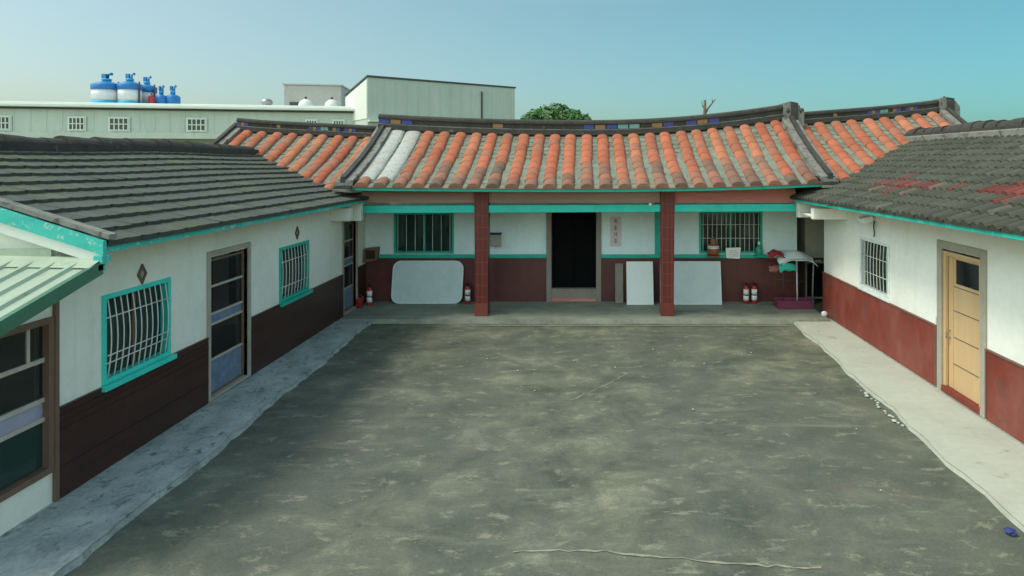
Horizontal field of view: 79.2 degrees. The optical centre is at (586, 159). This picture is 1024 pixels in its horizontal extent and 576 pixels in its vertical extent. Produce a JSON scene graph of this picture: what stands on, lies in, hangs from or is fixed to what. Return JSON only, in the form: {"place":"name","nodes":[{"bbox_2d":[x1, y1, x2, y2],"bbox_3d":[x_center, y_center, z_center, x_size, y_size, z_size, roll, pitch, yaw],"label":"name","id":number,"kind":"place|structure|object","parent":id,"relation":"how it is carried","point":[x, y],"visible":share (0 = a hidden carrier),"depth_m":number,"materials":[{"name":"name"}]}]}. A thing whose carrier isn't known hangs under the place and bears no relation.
{"place":"outdoors","nodes":[
{"label":"outdoors","id":0,"kind":"place"},
{"bbox_2d":[0,321,370,575],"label":"walkway","id":1,"kind":"structure","parent":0,"point":[72,530],"depth_m":7.66,"materials":[{"name":"grey concrete"}]},
{"bbox_2d":[282,83,349,105],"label":"stair house","id":2,"kind":"structure","parent":0,"point":[314,94],"depth_m":32.49,"materials":[{"name":"grey concrete"}]},
{"bbox_2d":[0,0,1023,121],"label":"sky","id":3,"kind":"structure","parent":0,"point":[603,59],"materials":[{"name":"blue"}]},
{"bbox_2d":[64,323,1023,575],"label":"courtyard","id":4,"kind":"structure","parent":0,"point":[361,453],"depth_m":7.80,"materials":[{"name":"concrete"}]},
{"bbox_2d":[571,373,626,399],"bbox_3d":[0.270,3.992,10.835,0.085,0.001,1.640,0,0,38],"label":"pavement seam","id":5,"kind":"object","parent":4,"relation":"on","point":[599,387],"visible":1,"depth_m":10.81,"materials":[{"name":"grey concrete"}]},
{"bbox_2d":[466,325,793,325],"bbox_3d":[1.050,3.984,14.765,7.900,0.001,0.080,0,0,0],"label":"pavement edge strip","id":6,"kind":"object","parent":4,"relation":"on","point":[629,325],"visible":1,"depth_m":14.77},
{"bbox_2d":[513,549,821,568],"bbox_3d":[0.778,3.992,6.161,3.061,0.001,0.125,0,0,5],"label":"pavement seam","id":7,"kind":"object","parent":4,"relation":"on","point":[644,555],"visible":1,"depth_m":6.17,"materials":[{"name":"grey concrete"}]},
{"bbox_2d":[1004,527,1016,535],"bbox_3d":[4.518,3.962,6.548,0.110,0.060,0.101,0,0,0],"label":"plastic scrap","id":8,"kind":"object","parent":4,"relation":"on","point":[1010,531],"visible":1,"depth_m":6.52,"materials":[{"name":"blue plastic"}]},
{"bbox_2d":[339,301,829,323],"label":"terrace","id":9,"kind":"structure","parent":0,"point":[551,312],"depth_m":15.46,"materials":[{"name":"concrete"}]},
{"bbox_2d":[355,295,363,307],"bbox_3d":[-6.000,3.727,16.200,0.216,0.334,0.216,0,0,0],"label":"bucket","id":10,"kind":"object","parent":9,"relation":"on","point":[359,302],"visible":1,"depth_m":16.13,"materials":[{"name":"red plastic"}]},
{"bbox_2d":[367,284,372,305],"bbox_3d":[-5.817,3.609,16.447,0.154,0.570,0.162,0,0,-31],"label":"fire extinguisher","id":11,"kind":"object","parent":9,"relation":"on","point":[370,295],"visible":1,"depth_m":16.39,"materials":[{"name":"red metal"}]},
{"bbox_2d":[391,261,463,303],"bbox_3d":[-4.340,3.332,16.741,1.930,1.138,0.299,0,0,0],"label":"tabletop","id":12,"kind":"object","parent":9,"relation":"on","point":[427,282],"visible":1,"depth_m":16.73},
{"bbox_2d":[465,283,470,303],"bbox_3d":[-3.217,3.609,16.616,0.154,0.570,0.162,0,0,-25],"label":"fire extinguisher","id":13,"kind":"object","parent":9,"relation":"on","point":[467,294],"visible":1,"depth_m":16.57,"materials":[{"name":"red metal"}]},
{"bbox_2d":[332,101,838,315],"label":"house","id":14,"kind":"structure","parent":9,"relation":"on","point":[547,199],"depth_m":16.88,"materials":[{"name":"ceramic"}]},
{"bbox_2d":[394,213,453,253],"bbox_3d":[-4.490,2.010,16.970,1.660,1.140,0.140,0,0,0],"label":"window","id":15,"kind":"structure","parent":14,"relation":"in","point":[414,233],"depth_m":17.02,"materials":[{"name":"green paint"}]},
{"bbox_2d":[490,233,501,245],"bbox_3d":[-2.490,2.178,16.823,0.320,0.365,0.185,0,0,0],"label":"mailbox","id":16,"kind":"object","parent":14,"relation":"attached to","point":[495,239],"visible":0.98,"depth_m":16.74,"materials":[{"name":"grey metal"}]},
{"bbox_2d":[546,212,600,301],"bbox_3d":[-0.355,2.570,16.988,1.510,2.660,0.265,0,0,0],"label":"door","id":17,"kind":"structure","parent":14,"relation":"in","point":[573,239],"depth_m":17.08,"materials":[{"name":"grey wood"}]},
{"bbox_2d":[610,217,620,245],"bbox_3d":[0.800,1.970,16.905,0.310,0.820,0.021,0,0,0],"label":"paper sign","id":18,"kind":"object","parent":14,"relation":"attached to","point":[615,231],"visible":1,"depth_m":16.90,"materials":[{"name":"pink"}]},
{"bbox_2d":[707,237,719,256],"bbox_3d":[3.460,2.365,16.770,0.340,0.530,0.340,0,0,0],"label":"jar","id":19,"kind":"object","parent":14,"relation":"on","point":[712,248],"visible":1,"depth_m":16.66,"materials":[{"name":"orange ceramic"}]},
{"bbox_2d":[699,212,762,253],"bbox_3d":[3.975,1.990,16.970,1.750,1.180,0.140,0,0,0],"label":"window","id":20,"kind":"structure","parent":14,"relation":"in","point":[744,230],"depth_m":17.02,"materials":[{"name":"green paint"}]},
{"bbox_2d":[726,247,740,258],"bbox_3d":[4.020,2.555,16.831,0.420,0.310,0.018,0,0,0],"label":"paper notice","id":21,"kind":"object","parent":14,"relation":"attached to","point":[733,253],"visible":1,"depth_m":16.82,"materials":[{"name":"grey paper"}]},
{"bbox_2d":[754,241,764,256],"bbox_3d":[4.720,2.430,16.789,0.260,0.400,0.218,0,0,0],"label":"bottle","id":22,"kind":"object","parent":14,"relation":"on","point":[758,251],"visible":1,"depth_m":16.72,"materials":[{"name":"green glass"}]},
{"bbox_2d":[615,263,622,302],"bbox_3d":[0.890,3.369,16.795,0.220,1.050,0.188,0,0,0],"label":"board","id":23,"kind":"object","parent":9,"relation":"on","point":[618,282],"visible":1,"depth_m":16.78,"materials":[{"name":"grey wood"}]},
{"bbox_2d":[626,261,653,304],"bbox_3d":[1.440,3.330,16.610,0.720,1.141,0.280,0,0,0],"label":"board","id":24,"kind":"object","parent":9,"relation":"on","point":[639,279],"visible":1,"depth_m":16.60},
{"bbox_2d":[674,261,721,304],"bbox_3d":[2.830,3.328,16.621,1.620,1.143,0.260,0,0,0],"label":"board","id":25,"kind":"object","parent":9,"relation":"on","point":[697,282],"visible":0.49,"depth_m":16.61,"materials":[{"name":"white wood"}]},
{"bbox_2d":[743,283,749,303],"bbox_3d":[4.334,3.609,16.657,0.154,0.570,0.162,0,0,-42],"label":"fire extinguisher","id":26,"kind":"object","parent":9,"relation":"on","point":[746,292],"visible":1,"depth_m":16.61,"materials":[{"name":"red metal"}]},
{"bbox_2d":[751,282,757,303],"bbox_3d":[4.564,3.609,16.678,0.162,0.570,0.154,0,0,36],"label":"fire extinguisher","id":27,"kind":"object","parent":9,"relation":"on","point":[754,293],"visible":1,"depth_m":16.62,"materials":[{"name":"red metal"}]},
{"bbox_2d":[773,260,806,304],"bbox_3d":[5.462,3.244,16.346,0.930,1.301,0.280,0,0,-3],"label":"drying rack","id":28,"kind":"object","parent":9,"relation":"on","point":[796,280],"visible":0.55,"depth_m":16.29,"materials":[{"name":"grey metal"}]},
{"bbox_2d":[768,265,781,272],"bbox_3d":[5.000,2.903,16.280,0.340,0.203,0.100,0,0,0],"label":"rag","id":29,"kind":"object","parent":28,"relation":"hanging from","point":[775,268],"visible":0.9,"depth_m":16.26,"materials":[{"name":"pink fabric"}]},
{"bbox_2d":[778,263,796,271],"bbox_3d":[5.250,2.812,16.020,0.460,0.244,0.120,0,0,0],"label":"towel","id":30,"kind":"object","parent":28,"relation":"hanging from","point":[788,266],"visible":1,"depth_m":15.99,"materials":[{"name":"green fabric"}]},
{"bbox_2d":[774,251,815,264],"bbox_3d":[5.550,2.612,16.350,0.990,0.363,0.650,0,0,0],"label":"cloth","id":31,"kind":"object","parent":28,"relation":"on","point":[794,256],"visible":0.95,"depth_m":16.20,"materials":[{"name":"white fabric"}]},
{"bbox_2d":[766,249,785,258],"bbox_3d":[5.030,2.495,16.300,0.440,0.210,0.300,0,0,0],"label":"cap","id":32,"kind":"object","parent":31,"relation":"on","point":[772,253],"visible":1,"depth_m":16.24,"materials":[{"name":"red fabric"}]},
{"bbox_2d":[772,297,813,308],"bbox_3d":[5.450,3.782,16.200,0.954,0.220,0.440,0,0,0],"label":"basin","id":33,"kind":"object","parent":9,"relation":"on","point":[793,303],"visible":1,"depth_m":16.00,"materials":[{"name":"plastic"}]},
{"bbox_2d":[797,96,967,298],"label":"side house","id":34,"kind":"structure","parent":9,"relation":"on","point":[846,142],"depth_m":17.25,"materials":[{"name":"ceramic"}]},
{"bbox_2d":[805,261,823,298],"bbox_3d":[6.435,3.360,17.190,0.630,1.040,0.040,0,0,0],"label":"hatch door","id":35,"kind":"structure","parent":34,"relation":"in","point":[819,267],"depth_m":17.18,"materials":[{"name":"grey wood"}]},
{"bbox_2d":[366,299,822,312],"bbox_3d":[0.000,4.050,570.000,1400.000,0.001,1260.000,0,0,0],"label":"ground","id":36,"kind":"structure","parent":0,"point":[818,305],"depth_m":17.07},
{"bbox_2d":[0,101,354,143],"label":"hall building","id":37,"kind":"structure","parent":36,"relation":"on","point":[205,123],"depth_m":27.94,"materials":[{"name":"white metal"}]},
{"bbox_2d":[0,115,11,130],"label":"window","id":38,"kind":"structure","parent":37,"relation":"in","point":[5,120],"depth_m":27.03,"materials":[{"name":"white glass"}]},
{"bbox_2d":[67,116,85,130],"bbox_3d":[-22.912,-1.630,27.545,0.740,0.680,0.066,0,0,-11],"label":"window","id":39,"kind":"structure","parent":37,"relation":"in","point":[74,123],"depth_m":27.54,"materials":[{"name":"white glass"}]},
{"bbox_2d":[90,73,118,102],"bbox_3d":[-23.834,-3.482,30.486,1.345,1.725,1.293,0,0,0],"label":"water tank","id":40,"kind":"object","parent":37,"relation":"on","point":[104,90],"visible":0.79,"depth_m":30.00,"materials":[{"name":"plastic"}]},
{"bbox_2d":[108,117,129,131],"bbox_3d":[-21.252,-1.630,27.861,0.890,0.680,0.066,0,0,-11],"label":"window","id":41,"kind":"structure","parent":37,"relation":"in","point":[115,124],"depth_m":27.86,"materials":[{"name":"white glass"}]},
{"bbox_2d":[117,73,142,102],"bbox_3d":[-22.755,-3.492,30.590,1.110,1.744,1.060,0,0,0],"label":"water tank","id":42,"kind":"object","parent":37,"relation":"on","point":[129,90],"visible":0.88,"depth_m":30.23,"materials":[{"name":"plastic"}]},
{"bbox_2d":[142,76,156,102],"bbox_3d":[-22.648,-3.482,31.629,0.939,1.724,0.890,0,0,0],"label":"water tank","id":43,"kind":"object","parent":37,"relation":"on","point":[148,89],"visible":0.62,"depth_m":31.39,"materials":[{"name":"plastic"}]},
{"bbox_2d":[148,93,154,102],"bbox_3d":[-22.021,-3.000,31.041,0.280,0.760,0.280,0,0,0],"label":"gas cylinder","id":44,"kind":"object","parent":37,"relation":"on","point":[151,98],"visible":0.71,"depth_m":30.94,"materials":[{"name":"red metal"}]},
{"bbox_2d":[155,85,165,103],"bbox_3d":[-21.831,-3.236,31.484,0.530,1.233,0.530,0,0,0],"label":"water tank","id":45,"kind":"object","parent":37,"relation":"on","point":[161,98],"visible":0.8,"depth_m":31.34,"materials":[{"name":"blue plastic"}]},
{"bbox_2d":[166,85,180,103],"bbox_3d":[-21.426,-3.257,31.765,0.673,1.274,0.673,0,0,0],"label":"water tank","id":46,"kind":"object","parent":37,"relation":"on","point":[172,98],"visible":0.8,"depth_m":31.61,"materials":[{"name":"blue plastic"}]},
{"bbox_2d":[186,117,206,131],"bbox_3d":[-18.108,-1.630,28.461,0.890,0.680,0.066,0,0,-11],"label":"window","id":47,"kind":"structure","parent":37,"relation":"in","point":[192,124],"depth_m":28.46,"materials":[{"name":"white glass"}]},
{"bbox_2d":[261,98,272,104],"bbox_3d":[-16.138,-2.855,30.941,0.560,0.490,0.546,0,0,0],"label":"roof vent","id":48,"kind":"object","parent":37,"relation":"on","point":[266,101],"visible":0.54,"depth_m":30.75,"materials":[{"name":"grey metal"}]},
{"bbox_2d":[298,96,312,105],"bbox_3d":[-14.158,-2.910,30.912,0.680,0.580,0.680,0,0,0],"label":"roof vent","id":49,"kind":"object","parent":37,"relation":"on","point":[305,101],"visible":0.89,"depth_m":30.68,"materials":[{"name":"white metal"}]},
{"bbox_2d":[305,119,317,122],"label":"window","id":50,"kind":"structure","parent":37,"relation":"in","point":[306,120],"depth_m":29.40,"materials":[{"name":"white glass"}]},
{"bbox_2d":[325,97,338,105],"bbox_3d":[-12.940,-2.910,31.144,0.680,0.580,0.680,0,0,0],"label":"roof vent","id":51,"kind":"object","parent":37,"relation":"on","point":[331,102],"visible":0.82,"depth_m":30.91,"materials":[{"name":"white metal"}]},
{"bbox_2d":[332,119,344,123],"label":"window","id":52,"kind":"structure","parent":37,"relation":"in","point":[335,121],"depth_m":29.63,"materials":[{"name":"white glass"}]},
{"bbox_2d":[0,134,368,535],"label":"wing house","id":53,"kind":"structure","parent":36,"relation":"on","point":[225,267],"depth_m":8.98,"materials":[{"name":"white paint"}]},
{"bbox_2d":[0,301,59,502],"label":"window","id":54,"kind":"structure","parent":53,"relation":"in","point":[30,352],"depth_m":6.76,"materials":[{"name":"brown paint"}]},
{"bbox_2d":[0,249,102,336],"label":"awning","id":55,"kind":"object","parent":53,"relation":"attached to","point":[34,282],"visible":1,"depth_m":6.57,"materials":[{"name":"green metal"}]},
{"bbox_2d":[99,277,176,391],"bbox_3d":[-6.105,2.310,8.340,0.190,1.200,1.340,0,0,0],"label":"window","id":56,"kind":"structure","parent":53,"relation":"in","point":[135,321],"depth_m":8.32,"materials":[{"name":"teal paint"}]},
{"bbox_2d":[206,242,250,401],"bbox_3d":[-6.172,2.690,10.470,0.205,2.420,1.260,0,0,0],"label":"door","id":57,"kind":"structure","parent":53,"relation":"in","point":[225,294],"depth_m":10.54,"materials":[{"name":"grey paint"}]},
{"bbox_2d":[279,240,312,306],"bbox_3d":[-6.105,2.330,12.800,0.190,1.160,1.360,0,0,0],"label":"window","id":58,"kind":"structure","parent":53,"relation":"in","point":[294,258],"depth_m":12.79,"materials":[{"name":"green paint"}]},
{"bbox_2d":[342,221,357,314],"bbox_3d":[-6.135,2.690,15.780,0.130,2.420,1.000,0,0,0],"label":"door","id":59,"kind":"structure","parent":53,"relation":"in","point":[349,261],"depth_m":15.97,"materials":[{"name":"grey paint"}]},
{"bbox_2d":[362,246,379,262],"bbox_3d":[-5.895,2.590,16.784,0.408,0.417,0.252,0,0,0],"label":"wall shelf","id":60,"kind":"object","parent":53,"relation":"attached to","point":[371,254],"depth_m":16.67,"materials":[{"name":"brown paint"}]},
{"bbox_2d":[210,118,376,192],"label":"side house","id":61,"kind":"structure","parent":36,"relation":"on","point":[326,153],"depth_m":17.36,"materials":[{"name":"ceramic"}]},
{"bbox_2d":[344,75,515,125],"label":"tall building","id":62,"kind":"structure","parent":36,"relation":"on","point":[369,98],"depth_m":29.74,"materials":[{"name":"white metal"}]},
{"bbox_2d":[520,102,591,119],"bbox_3d":[-2.087,0.178,39.945,6.381,7.860,6.760,0,0,0],"label":"tree","id":63,"kind":"object","parent":36,"relation":"on","point":[559,112],"visible":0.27,"depth_m":38.78,"materials":[{"name":"green plant"}]},
{"bbox_2d":[701,99,715,113],"bbox_3d":[6.953,0.301,35.000,0.826,7.601,0.320,0,0,0],"label":"dead tree","id":64,"kind":"object","parent":36,"relation":"on","point":[705,110],"visible":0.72,"depth_m":34.96,"materials":[{"name":"grey wood"}]},
{"bbox_2d":[812,260,821,300],"bbox_3d":[6.321,3.318,16.900,0.301,1.152,0.100,0,0,0],"label":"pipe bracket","id":65,"kind":"object","parent":36,"relation":"on","point":[813,278],"visible":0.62,"depth_m":16.88,"materials":[{"name":"metal"}]},
{"bbox_2d":[790,117,1023,444],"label":"wing house","id":66,"kind":"structure","parent":36,"relation":"on","point":[926,283],"depth_m":10.82,"materials":[{"name":"paint"}]},
{"bbox_2d":[857,215,877,236],"bbox_3d":[5.850,1.376,12.750,0.350,0.451,0.240,0,0,0],"label":"floodlight","id":67,"kind":"object","parent":66,"relation":"attached to","point":[865,219],"visible":0.99,"depth_m":12.70,"materials":[{"name":"white metal"}]},
{"bbox_2d":[858,236,890,302],"bbox_3d":[6.060,2.265,12.860,0.140,1.170,1.400,0,0,0],"label":"window","id":68,"kind":"structure","parent":66,"relation":"in","point":[874,256],"depth_m":12.86,"materials":[{"name":"white paint"}]},
{"bbox_2d":[937,239,986,418],"bbox_3d":[6.070,2.630,9.870,0.160,2.540,1.280,0,0,0],"label":"door","id":69,"kind":"structure","parent":66,"relation":"in","point":[967,325],"depth_m":9.90,"materials":[{"name":"beige wood"}]},
{"bbox_2d":[794,321,1023,531],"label":"walkway","id":70,"kind":"structure","parent":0,"point":[979,454],"depth_m":9.22,"materials":[{"name":"concrete"}]}
]}

